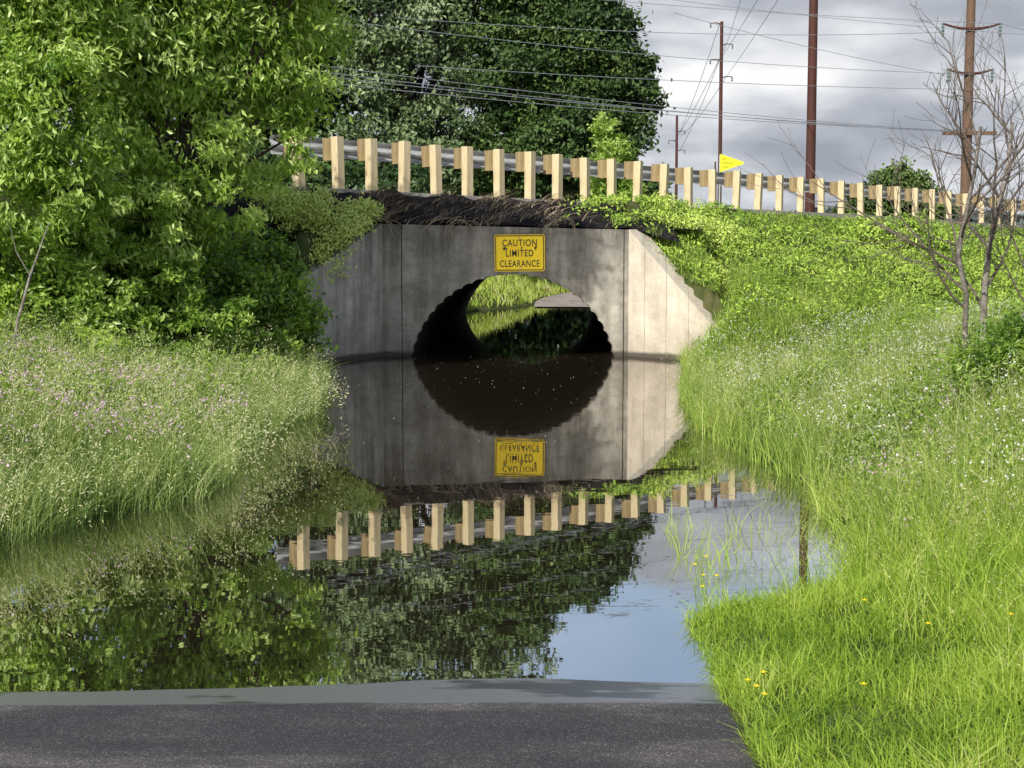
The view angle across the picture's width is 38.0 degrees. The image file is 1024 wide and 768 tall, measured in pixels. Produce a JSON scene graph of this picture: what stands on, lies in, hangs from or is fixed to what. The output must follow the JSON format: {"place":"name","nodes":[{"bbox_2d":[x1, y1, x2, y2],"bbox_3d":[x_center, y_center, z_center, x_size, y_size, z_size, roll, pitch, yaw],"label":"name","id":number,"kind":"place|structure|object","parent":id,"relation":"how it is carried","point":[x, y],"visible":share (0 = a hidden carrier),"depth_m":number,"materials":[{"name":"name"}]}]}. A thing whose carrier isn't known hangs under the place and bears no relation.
{"place":"outdoors","nodes":[
{"label":"outdoors","id":0,"kind":"place"},
{"bbox_2d":[0,678,756,767],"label":"path","id":1,"kind":"structure","parent":0,"point":[513,723],"depth_m":5.25,"materials":[{"name":"grey asphalt"}]},
{"bbox_2d":[0,306,857,696],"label":"water","id":2,"kind":"structure","parent":0,"point":[480,494],"depth_m":8.55,"materials":[{"name":"liquid"}]},
{"bbox_2d":[644,494,906,607],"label":"emergent grass","id":3,"kind":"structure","parent":2,"relation":"on","point":[701,563],"depth_m":8.17,"materials":[{"name":"green plant"}]},
{"bbox_2d":[0,184,1023,767],"bbox_3d":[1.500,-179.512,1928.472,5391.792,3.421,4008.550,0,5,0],"label":"ground","id":4,"kind":"structure","parent":0,"point":[306,244],"depth_m":10.47,"materials":[{"name":"green plant"}]},
{"bbox_2d":[10,222,49,351],"bbox_3d":[-4.944,-0.906,15.215,0.457,1.506,0.059,-1,5,-11],"label":"dead sapling","id":5,"kind":"object","parent":4,"relation":"on","point":[23,300],"visible":0.87,"depth_m":15.20,"materials":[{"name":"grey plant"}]},
{"bbox_2d":[0,254,137,366],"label":"shrub","id":6,"kind":"object","parent":4,"relation":"on","point":[8,288],"visible":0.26,"depth_m":16.11,"materials":[{"name":"green plant"}]},
{"bbox_2d":[0,0,174,263],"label":"broadleaf tree","id":7,"kind":"object","parent":4,"relation":"on","point":[34,162],"visible":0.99,"depth_m":16.18,"materials":[{"name":"green plant"}]},
{"bbox_2d":[0,333,257,470],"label":"pink flowers","id":8,"kind":"object","parent":4,"relation":"on","point":[98,410],"visible":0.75,"depth_m":11.93,"materials":[{"name":"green plant"}]},
{"bbox_2d":[0,201,273,364],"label":"shrub","id":9,"kind":"object","parent":4,"relation":"on","point":[63,269],"visible":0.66,"depth_m":17.21,"materials":[{"name":"green plant"}]},
{"bbox_2d":[0,164,313,445],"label":"leafy weeds","id":10,"kind":"object","parent":4,"relation":"on","point":[244,357],"visible":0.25,"depth_m":14.54,"materials":[{"name":"green plant"}]},
{"bbox_2d":[0,194,352,549],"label":"meadow grass","id":11,"kind":"structure","parent":4,"relation":"on","point":[72,518],"depth_m":10.70,"materials":[{"name":"green plant"}]},
{"bbox_2d":[0,284,352,546],"bbox_3d":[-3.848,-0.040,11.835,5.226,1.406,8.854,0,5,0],"label":"seeding grass","id":12,"kind":"structure","parent":4,"relation":"on","point":[139,434],"depth_m":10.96,"materials":[{"name":"green plant"}]},
{"bbox_2d":[23,0,384,340],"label":"broadleaf tree","id":13,"kind":"object","parent":4,"relation":"on","point":[262,58],"visible":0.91,"depth_m":17.86,"materials":[{"name":"green plant"}]},
{"bbox_2d":[13,0,398,186],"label":"broadleaf tree","id":14,"kind":"object","parent":4,"relation":"on","point":[321,126],"visible":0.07,"depth_m":51.48,"materials":[{"name":"green plant"}]},
{"bbox_2d":[99,173,337,368],"bbox_3d":[-3.900,-1.345,19.372,3.692,2.752,2.249,-4,7,-38],"label":"shrub","id":15,"kind":"object","parent":4,"relation":"on","point":[286,305],"visible":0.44,"depth_m":19.45,"materials":[{"name":"green plant"}]},
{"bbox_2d":[63,129,672,199],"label":"undergrowth","id":16,"kind":"object","parent":4,"relation":"on","point":[351,168],"visible":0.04,"depth_m":43.85,"materials":[{"name":"green plant"}]},
{"bbox_2d":[262,0,500,195],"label":"broadleaf tree","id":17,"kind":"object","parent":4,"relation":"on","point":[406,117],"visible":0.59,"depth_m":47.90,"materials":[{"name":"green plant"}]},
{"bbox_2d":[321,131,579,200],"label":"thicket","id":18,"kind":"object","parent":4,"relation":"on","point":[385,172],"depth_m":67.76,"materials":[{"name":"green plant"}]},
{"bbox_2d":[224,185,680,241],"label":"soil bank","id":19,"kind":"structure","parent":4,"relation":"on","point":[601,221],"depth_m":23.36,"materials":[{"name":"brown soil"}]},
{"bbox_2d":[246,179,385,280],"bbox_3d":[-2.796,-2.225,22.167,2.379,1.606,1.280,-4,6,-34],"label":"shrub","id":20,"kind":"object","parent":19,"relation":"on","point":[299,209],"visible":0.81,"depth_m":21.96,"materials":[{"name":"green plant"}]},
{"bbox_2d":[365,216,578,239],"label":"hanging roots","id":21,"kind":"object","parent":19,"relation":"hanging from","point":[386,221],"visible":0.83,"depth_m":22.79,"materials":[{"name":"plant"}]},
{"bbox_2d":[334,182,639,227],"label":"dead weeds","id":22,"kind":"object","parent":19,"relation":"on","point":[409,204],"visible":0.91,"depth_m":23.40,"materials":[{"name":"brown plant"}]},
{"bbox_2d":[553,192,669,232],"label":"leafy weeds","id":23,"kind":"object","parent":19,"relation":"on","point":[608,199],"visible":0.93,"depth_m":23.91,"materials":[{"name":"green plant"}]},
{"bbox_2d":[301,224,715,361],"bbox_3d":[0.005,-1.497,29.217,6.928,3.115,16.300,0,5,0],"label":"concrete culvert","id":24,"kind":"object","parent":4,"relation":"on","point":[410,292],"visible":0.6,"depth_m":22.90,"materials":[{"name":"concrete"}]},
{"bbox_2d":[494,234,544,271],"bbox_3d":[0.118,-2.017,22.881,0.775,0.565,0.025,-1,5,0],"label":"warning sign","id":25,"kind":"object","parent":24,"relation":"attached to","point":[523,252],"visible":1,"depth_m":22.88,"materials":[{"name":"metal"}]},
{"bbox_2d":[443,0,675,201],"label":"broadleaf tree","id":26,"kind":"object","parent":4,"relation":"on","point":[539,129],"visible":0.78,"depth_m":46.69,"materials":[{"name":"green plant"}]},
{"bbox_2d":[421,223,703,229],"bbox_3d":[0.250,-3.070,30.597,5.700,1.051,13.500,0,5,0],"label":"embankment","id":27,"kind":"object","parent":4,"relation":"on","point":[578,227],"depth_m":31.32,"materials":[{"name":"soil"}]},
{"bbox_2d":[421,144,441,193],"bbox_3d":[-1.318,-3.405,24.448,0.335,1.028,0.134,3,7,43],"label":"guardrail post","id":28,"kind":"object","parent":27,"relation":"on","point":[431,156],"visible":0.82,"depth_m":24.34,"materials":[{"name":"beige wood"}]},
{"bbox_2d":[454,146,472,195],"bbox_3d":[-0.804,-3.417,24.652,0.133,1.016,0.332,-5,7,-43],"label":"guardrail post","id":29,"kind":"object","parent":27,"relation":"on","point":[463,158],"visible":0.82,"depth_m":24.54,"materials":[{"name":"beige wood"}]},
{"bbox_2d":[516,151,535,198],"bbox_3d":[0.226,-3.420,25.116,0.324,0.993,0.130,5,8,35],"label":"guardrail post","id":30,"kind":"object","parent":27,"relation":"on","point":[526,162],"visible":0.82,"depth_m":25.02,"materials":[{"name":"wood"}]},
{"bbox_2d":[598,159,616,197],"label":"guardrail post","id":31,"kind":"object","parent":27,"relation":"on","point":[607,168],"visible":0.82,"depth_m":25.98,"materials":[{"name":"wood"}]},
{"bbox_2d":[651,164,668,196],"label":"guardrail post","id":32,"kind":"object","parent":27,"relation":"on","point":[660,173],"visible":0.79,"depth_m":26.75,"materials":[{"name":"wood"}]},
{"bbox_2d":[576,110,651,202],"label":"shrub","id":33,"kind":"object","parent":4,"relation":"on","point":[617,146],"visible":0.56,"depth_m":40.90,"materials":[{"name":"green plant"}]},
{"bbox_2d":[467,210,850,310],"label":"bank grass","id":34,"kind":"structure","parent":4,"relation":"on","point":[526,281],"depth_m":44.06,"materials":[{"name":"green plant"}]},
{"bbox_2d":[668,116,684,199],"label":"utility pole","id":35,"kind":"object","parent":4,"relation":"on","point":[676,159],"visible":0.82,"depth_m":148.39,"materials":[{"name":"wood"}]},
{"bbox_2d":[637,190,749,292],"bbox_3d":[2.875,-2.320,24.413,2.157,1.796,3.452,2,6,18],"label":"shrub","id":36,"kind":"object","parent":4,"relation":"on","point":[702,219],"visible":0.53,"depth_m":24.53,"materials":[{"name":"green plant"}]},
{"bbox_2d":[709,21,732,206],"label":"utility pole","id":37,"kind":"object","parent":4,"relation":"on","point":[721,77],"visible":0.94,"depth_m":108.40,"materials":[{"name":"wood"}]},
{"bbox_2d":[680,61,718,149],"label":"power line","id":38,"kind":"object","parent":37,"relation":"attached to","point":[703,100],"visible":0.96,"depth_m":119.97,"materials":[{"name":"metal"}]},
{"bbox_2d":[680,24,719,130],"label":"power line","id":39,"kind":"object","parent":37,"relation":"attached to","point":[701,77],"visible":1,"depth_m":124.06,"materials":[{"name":"metal"}]},
{"bbox_2d":[675,46,725,139],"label":"power line","id":40,"kind":"object","parent":37,"relation":"attached to","point":[701,95],"visible":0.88,"depth_m":123.20,"materials":[{"name":"rubber"}]},
{"bbox_2d":[720,1,756,58],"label":"power line","id":41,"kind":"object","parent":37,"relation":"attached to","point":[738,31],"visible":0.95,"depth_m":87.09,"materials":[{"name":"metal"}]},
{"bbox_2d":[726,0,777,76],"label":"power line","id":42,"kind":"object","parent":37,"relation":"attached to","point":[753,37],"visible":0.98,"depth_m":80.91,"materials":[{"name":"metal"}]},
{"bbox_2d":[719,154,743,204],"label":"no passing sign","id":43,"kind":"object","parent":4,"relation":"on","point":[726,162],"visible":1,"depth_m":65.38,"materials":[{"name":"metal"}]},
{"bbox_2d":[744,678,750,708],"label":"yellow flower","id":44,"kind":"object","parent":4,"relation":"on","point":[747,679],"visible":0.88,"depth_m":5.43,"materials":[{"name":"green plant"}]},
{"bbox_2d":[753,684,759,718],"bbox_3d":[0.861,1.130,5.238,0.025,0.142,0.027,0,5,0],"label":"yellow flower","id":45,"kind":"object","parent":4,"relation":"on","point":[756,685],"visible":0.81,"depth_m":5.23,"materials":[{"name":"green plant"}]},
{"bbox_2d":[760,670,766,712],"bbox_3d":[0.901,1.110,5.336,0.025,0.162,0.027,0,5,0],"label":"yellow flower","id":46,"kind":"object","parent":4,"relation":"on","point":[763,671],"visible":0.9,"depth_m":5.33,"materials":[{"name":"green plant"}]},
{"bbox_2d":[761,692,767,724],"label":"yellow flower","id":47,"kind":"object","parent":4,"relation":"on","point":[764,693],"visible":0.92,"depth_m":5.18,"materials":[{"name":"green plant"}]},
{"bbox_2d":[805,0,817,211],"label":"utility pole","id":48,"kind":"object","parent":4,"relation":"on","point":[811,97],"visible":0.67,"depth_m":78.76,"materials":[{"name":"wood"}]},
{"bbox_2d":[633,222,1023,577],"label":"meadow grass","id":49,"kind":"structure","parent":4,"relation":"on","point":[788,462],"depth_m":12.80,"materials":[{"name":"green plant"}]},
{"bbox_2d":[633,194,1023,358],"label":"leafy weeds","id":50,"kind":"object","parent":4,"relation":"on","point":[791,260],"visible":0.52,"depth_m":25.02,"materials":[{"name":"green plant"}]},
{"bbox_2d":[642,188,1023,351],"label":"embankment grass","id":51,"kind":"structure","parent":4,"relation":"on","point":[861,274],"depth_m":25.55,"materials":[{"name":"green plant"}]},
{"bbox_2d":[647,234,1023,529],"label":"leafy weeds","id":52,"kind":"object","parent":4,"relation":"on","point":[906,415],"visible":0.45,"depth_m":14.84,"materials":[{"name":"green plant"}]},
{"bbox_2d":[660,295,1023,557],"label":"seeding grass","id":53,"kind":"structure","parent":4,"relation":"on","point":[862,417],"depth_m":12.00,"materials":[{"name":"green plant"}]},
{"bbox_2d":[669,522,1023,767],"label":"short grass","id":54,"kind":"structure","parent":4,"relation":"on","point":[808,600],"depth_m":5.54,"materials":[{"name":"green plant"}]},
{"bbox_2d":[695,286,1023,486],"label":"white flowers","id":55,"kind":"object","parent":4,"relation":"on","point":[989,403],"visible":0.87,"depth_m":14.40,"materials":[{"name":"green plant"}]},
{"bbox_2d":[860,682,866,720],"bbox_3d":[1.201,1.086,5.083,0.025,0.132,0.027,0,5,0],"label":"yellow flower","id":56,"kind":"object","parent":4,"relation":"on","point":[863,683],"visible":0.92,"depth_m":5.08,"materials":[{"name":"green plant"}]},
{"bbox_2d":[737,0,1023,347],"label":"bare tree","id":57,"kind":"object","parent":4,"relation":"on","point":[996,212],"visible":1,"depth_m":14.78,"materials":[{"name":"brown plant"}]},
{"bbox_2d":[738,399,1023,693],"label":"tall grass","id":58,"kind":"structure","parent":4,"relation":"on","point":[947,556],"depth_m":7.13,"materials":[{"name":"green plant"}]},
{"bbox_2d":[831,155,959,220],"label":"broadleaf tree","id":59,"kind":"object","parent":4,"relation":"on","point":[907,176],"visible":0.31,"depth_m":78.52,"materials":[{"name":"green plant"}]},
{"bbox_2d":[774,203,1023,225],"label":"distant woods","id":60,"kind":"object","parent":4,"relation":"on","point":[974,218],"visible":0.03,"depth_m":406.74,"materials":[{"name":"plant"}]},
{"bbox_2d":[836,208,967,256],"bbox_3d":[7.341,-2.756,28.083,2.633,1.149,1.492,-3,6,-27],"label":"shrub","id":61,"kind":"object","parent":4,"relation":"on","point":[868,226],"visible":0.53,"depth_m":27.76,"materials":[{"name":"green plant"}]},
{"bbox_2d":[782,385,1022,528],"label":"pink flowers","id":62,"kind":"object","parent":4,"relation":"on","point":[909,437],"visible":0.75,"depth_m":9.88,"materials":[{"name":"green plant"}]},
{"bbox_2d":[925,622,931,658],"bbox_3d":[1.601,0.993,5.727,0.025,0.152,0.027,0,5,0],"label":"yellow flower","id":63,"kind":"object","parent":4,"relation":"on","point":[929,637],"visible":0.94,"depth_m":5.72,"materials":[{"name":"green plant"}]},
{"bbox_2d":[917,294,1023,410],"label":"shrub","id":64,"kind":"object","parent":4,"relation":"on","point":[1013,322],"visible":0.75,"depth_m":12.43,"materials":[{"name":"green plant"}]},
{"bbox_2d":[941,0,1001,221],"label":"utility pole","id":65,"kind":"object","parent":4,"relation":"on","point":[970,10],"visible":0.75,"depth_m":44.24,"materials":[{"name":"wood"}]},
{"bbox_2d":[321,65,943,130],"bbox_3d":[4.759,-6.787,36.527,23.236,0.155,0.014,-5,7,-43],"label":"power line","id":66,"kind":"object","parent":65,"relation":"attached to","point":[602,99],"visible":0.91,"depth_m":33.76,"materials":[{"name":"rubber"}]},
{"bbox_2d":[326,76,938,129],"bbox_3d":[5.096,-6.702,36.535,23.728,0.244,0.014,-5,7,-42],"label":"power line","id":67,"kind":"object","parent":65,"relation":"attached to","point":[622,107],"visible":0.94,"depth_m":34.07,"materials":[{"name":"rubber"}]},
{"bbox_2d":[327,72,948,131],"bbox_3d":[4.850,-6.706,36.534,23.368,0.180,0.014,-5,7,-43],"label":"power line","id":68,"kind":"object","parent":65,"relation":"attached to","point":[594,103],"visible":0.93,"depth_m":33.15,"materials":[{"name":"rubber"}]},
{"bbox_2d":[340,84,959,130],"bbox_3d":[5.215,-6.654,36.539,23.904,0.341,0.014,-5,7,-42],"label":"power line","id":69,"kind":"object","parent":65,"relation":"attached to","point":[625,111],"visible":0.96,"depth_m":33.99,"materials":[{"name":"metal"}]},
{"bbox_2d":[363,23,959,73],"bbox_3d":[5.375,-8.501,38.375,21.008,0.367,0.014,-4,6,-35],"label":"power line","id":70,"kind":"object","parent":65,"relation":"attached to","point":[644,54],"visible":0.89,"depth_m":36.78,"materials":[{"name":"metal"}]},
{"bbox_2d":[401,18,940,34],"bbox_3d":[5.101,-9.341,38.799,18.933,1.238,0.014,-4,7,-35],"label":"power line","id":71,"kind":"object","parent":65,"relation":"attached to","point":[654,32],"visible":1,"depth_m":37.49,"materials":[{"name":"metal"}]},
{"bbox_2d":[415,65,983,89],"bbox_3d":[6.007,-7.767,37.942,20.708,0.852,0.014,-4,7,-39],"label":"power line","id":72,"kind":"object","parent":65,"relation":"attached to","point":[679,80],"visible":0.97,"depth_m":36.29,"materials":[{"name":"metal"}]},
{"bbox_2d":[607,0,997,23],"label":"power line","id":73,"kind":"object","parent":65,"relation":"attached to","point":[794,13],"visible":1,"depth_m":41.28,"materials":[{"name":"rubber"}]},
{"bbox_2d":[675,13,944,74],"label":"power line","id":74,"kind":"object","parent":65,"relation":"attached to","point":[805,46],"visible":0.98,"depth_m":41.50,"materials":[{"name":"metal"}]},
{"bbox_2d":[677,0,1023,34],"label":"power line","id":75,"kind":"object","parent":65,"relation":"attached to","point":[844,19],"visible":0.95,"depth_m":41.52,"materials":[{"name":"rubber"}]},
{"bbox_2d":[6,175,1023,228],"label":"road","id":76,"kind":"structure","parent":0,"point":[530,200],"depth_m":28.11,"materials":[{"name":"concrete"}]},
{"bbox_2d":[284,136,304,186],"bbox_3d":[-3.438,-3.413,23.490,0.348,1.066,0.139,3,6,41],"label":"guardrail post","id":77,"kind":"object","parent":76,"relation":"on","point":[299,180],"visible":0.18,"depth_m":23.39,"materials":[{"name":"wood"}]},
{"bbox_2d":[270,135,1020,209],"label":"guardrail beam","id":78,"kind":"structure","parent":77,"relation":"attached to","point":[384,152],"depth_m":25.19,"materials":[{"name":"metal"}]},
{"bbox_2d":[322,136,344,188],"bbox_3d":[-2.851,-3.416,23.789,0.347,1.065,0.139,5,8,40],"label":"guardrail post","id":79,"kind":"object","parent":76,"relation":"on","point":[333,149],"visible":0.82,"depth_m":23.68,"materials":[{"name":"beige wood"}]},
{"bbox_2d":[357,138,377,190],"bbox_3d":[-2.336,-3.429,24.026,0.343,1.053,0.138,7,10,44],"label":"guardrail post","id":80,"kind":"object","parent":76,"relation":"on","point":[367,150],"visible":0.82,"depth_m":23.91,"materials":[{"name":"beige wood"}]},
{"bbox_2d":[391,141,410,191],"bbox_3d":[-1.818,-3.427,24.254,0.136,1.040,0.339,-3,6,-42],"label":"guardrail post","id":81,"kind":"object","parent":76,"relation":"on","point":[401,151],"visible":0.82,"depth_m":24.14,"materials":[{"name":"beige wood"}]},
{"bbox_2d":[485,149,504,196],"bbox_3d":[-0.291,-3.414,24.867,0.328,1.004,0.131,4,7,39],"label":"guardrail post","id":82,"kind":"object","parent":76,"relation":"on","point":[494,161],"visible":0.82,"depth_m":24.76,"materials":[{"name":"beige wood"}]},
{"bbox_2d":[543,154,562,199],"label":"guardrail post","id":83,"kind":"object","parent":76,"relation":"on","point":[553,164],"visible":0.82,"depth_m":25.31,"materials":[{"name":"wood"}]},
{"bbox_2d":[570,158,589,200],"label":"guardrail post","id":84,"kind":"object","parent":76,"relation":"on","point":[580,167],"visible":0.82,"depth_m":25.62,"materials":[{"name":"wood"}]},
{"bbox_2d":[624,161,642,200],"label":"guardrail post","id":85,"kind":"object","parent":76,"relation":"on","point":[633,170],"visible":0.82,"depth_m":26.33,"materials":[{"name":"wood"}]},
{"bbox_2d":[675,167,692,205],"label":"guardrail post","id":86,"kind":"object","parent":76,"relation":"on","point":[684,176],"visible":0.82,"depth_m":27.16,"materials":[{"name":"wood"}]},
{"bbox_2d":[699,169,716,207],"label":"guardrail post","id":87,"kind":"object","parent":76,"relation":"on","point":[708,178],"visible":0.82,"depth_m":27.58,"materials":[{"name":"wood"}]},
{"bbox_2d":[724,171,740,208],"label":"guardrail post","id":88,"kind":"object","parent":76,"relation":"on","point":[732,179],"visible":0.82,"depth_m":27.99,"materials":[{"name":"wood"}]},
{"bbox_2d":[746,173,762,209],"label":"guardrail post","id":89,"kind":"object","parent":76,"relation":"on","point":[755,180],"visible":0.82,"depth_m":28.39,"materials":[{"name":"wood"}]},
{"bbox_2d":[767,175,783,210],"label":"guardrail post","id":90,"kind":"object","parent":76,"relation":"on","point":[772,184],"visible":0.79,"depth_m":28.78,"materials":[{"name":"wood"}]},
{"bbox_2d":[789,177,804,211],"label":"guardrail post","id":91,"kind":"object","parent":76,"relation":"on","point":[799,182],"visible":0.75,"depth_m":29.18,"materials":[{"name":"wood"}]},
{"bbox_2d":[810,178,824,212],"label":"guardrail post","id":92,"kind":"object","parent":76,"relation":"on","point":[821,195],"visible":0.71,"depth_m":29.60,"materials":[{"name":"wood"}]},
{"bbox_2d":[830,181,844,213],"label":"guardrail post","id":93,"kind":"object","parent":76,"relation":"on","point":[837,188],"visible":0.64,"depth_m":30.00,"materials":[{"name":"wood"}]},
{"bbox_2d":[850,183,863,214],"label":"guardrail post","id":94,"kind":"object","parent":76,"relation":"on","point":[856,191],"visible":0.82,"depth_m":30.43,"materials":[{"name":"wood"}]},
{"bbox_2d":[869,185,882,215],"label":"guardrail post","id":95,"kind":"object","parent":76,"relation":"on","point":[880,192],"visible":0.57,"depth_m":30.82,"materials":[{"name":"wood"}]},
{"bbox_2d":[887,186,900,215],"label":"guardrail post","id":96,"kind":"object","parent":76,"relation":"on","point":[894,191],"visible":0.68,"depth_m":31.22,"materials":[{"name":"wood"}]},
{"bbox_2d":[905,188,918,216],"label":"guardrail post","id":97,"kind":"object","parent":76,"relation":"on","point":[915,192],"visible":0.64,"depth_m":31.61,"materials":[{"name":"wood"}]},
{"bbox_2d":[922,189,934,218],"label":"guardrail post","id":98,"kind":"object","parent":76,"relation":"on","point":[926,198],"visible":0.71,"depth_m":32.00,"materials":[{"name":"wood"}]},
{"bbox_2d":[939,191,951,220],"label":"guardrail post","id":99,"kind":"object","parent":76,"relation":"on","point":[948,204],"visible":0.54,"depth_m":32.40,"materials":[{"name":"wood"}]},
{"bbox_2d":[956,193,967,214],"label":"guardrail post","id":100,"kind":"object","parent":76,"relation":"on","point":[963,198],"visible":0.57,"depth_m":32.78,"materials":[{"name":"wood"}]},
{"bbox_2d":[972,195,984,222],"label":"guardrail post","id":101,"kind":"object","parent":76,"relation":"on","point":[981,220],"visible":0.32,"depth_m":33.19,"materials":[{"name":"wood"}]},
{"bbox_2d":[989,197,1000,223],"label":"guardrail post","id":102,"kind":"object","parent":76,"relation":"on","point":[990,201],"visible":0.18,"depth_m":33.61,"materials":[{"name":"wood"}]},
{"bbox_2d":[1004,198,1016,224],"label":"guardrail post","id":103,"kind":"object","parent":76,"relation":"on","point":[1012,211],"visible":0.36,"depth_m":33.98,"materials":[{"name":"wood"}]},
{"bbox_2d":[6,0,1023,215],"label":"sky","id":104,"kind":"structure","parent":0,"point":[846,103],"materials":[{"name":"grey"}]},
{"bbox_2d":[534,292,588,306],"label":"path","id":105,"kind":"structure","parent":0,"point":[567,299],"depth_m":43.45,"materials":[{"name":"concrete"}]},
{"bbox_2d":[751,400,1023,675],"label":"grass seed heads","id":106,"kind":"object","parent":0,"point":[930,530],"depth_m":7.30,"materials":[{"name":"green plant"}]}
]}

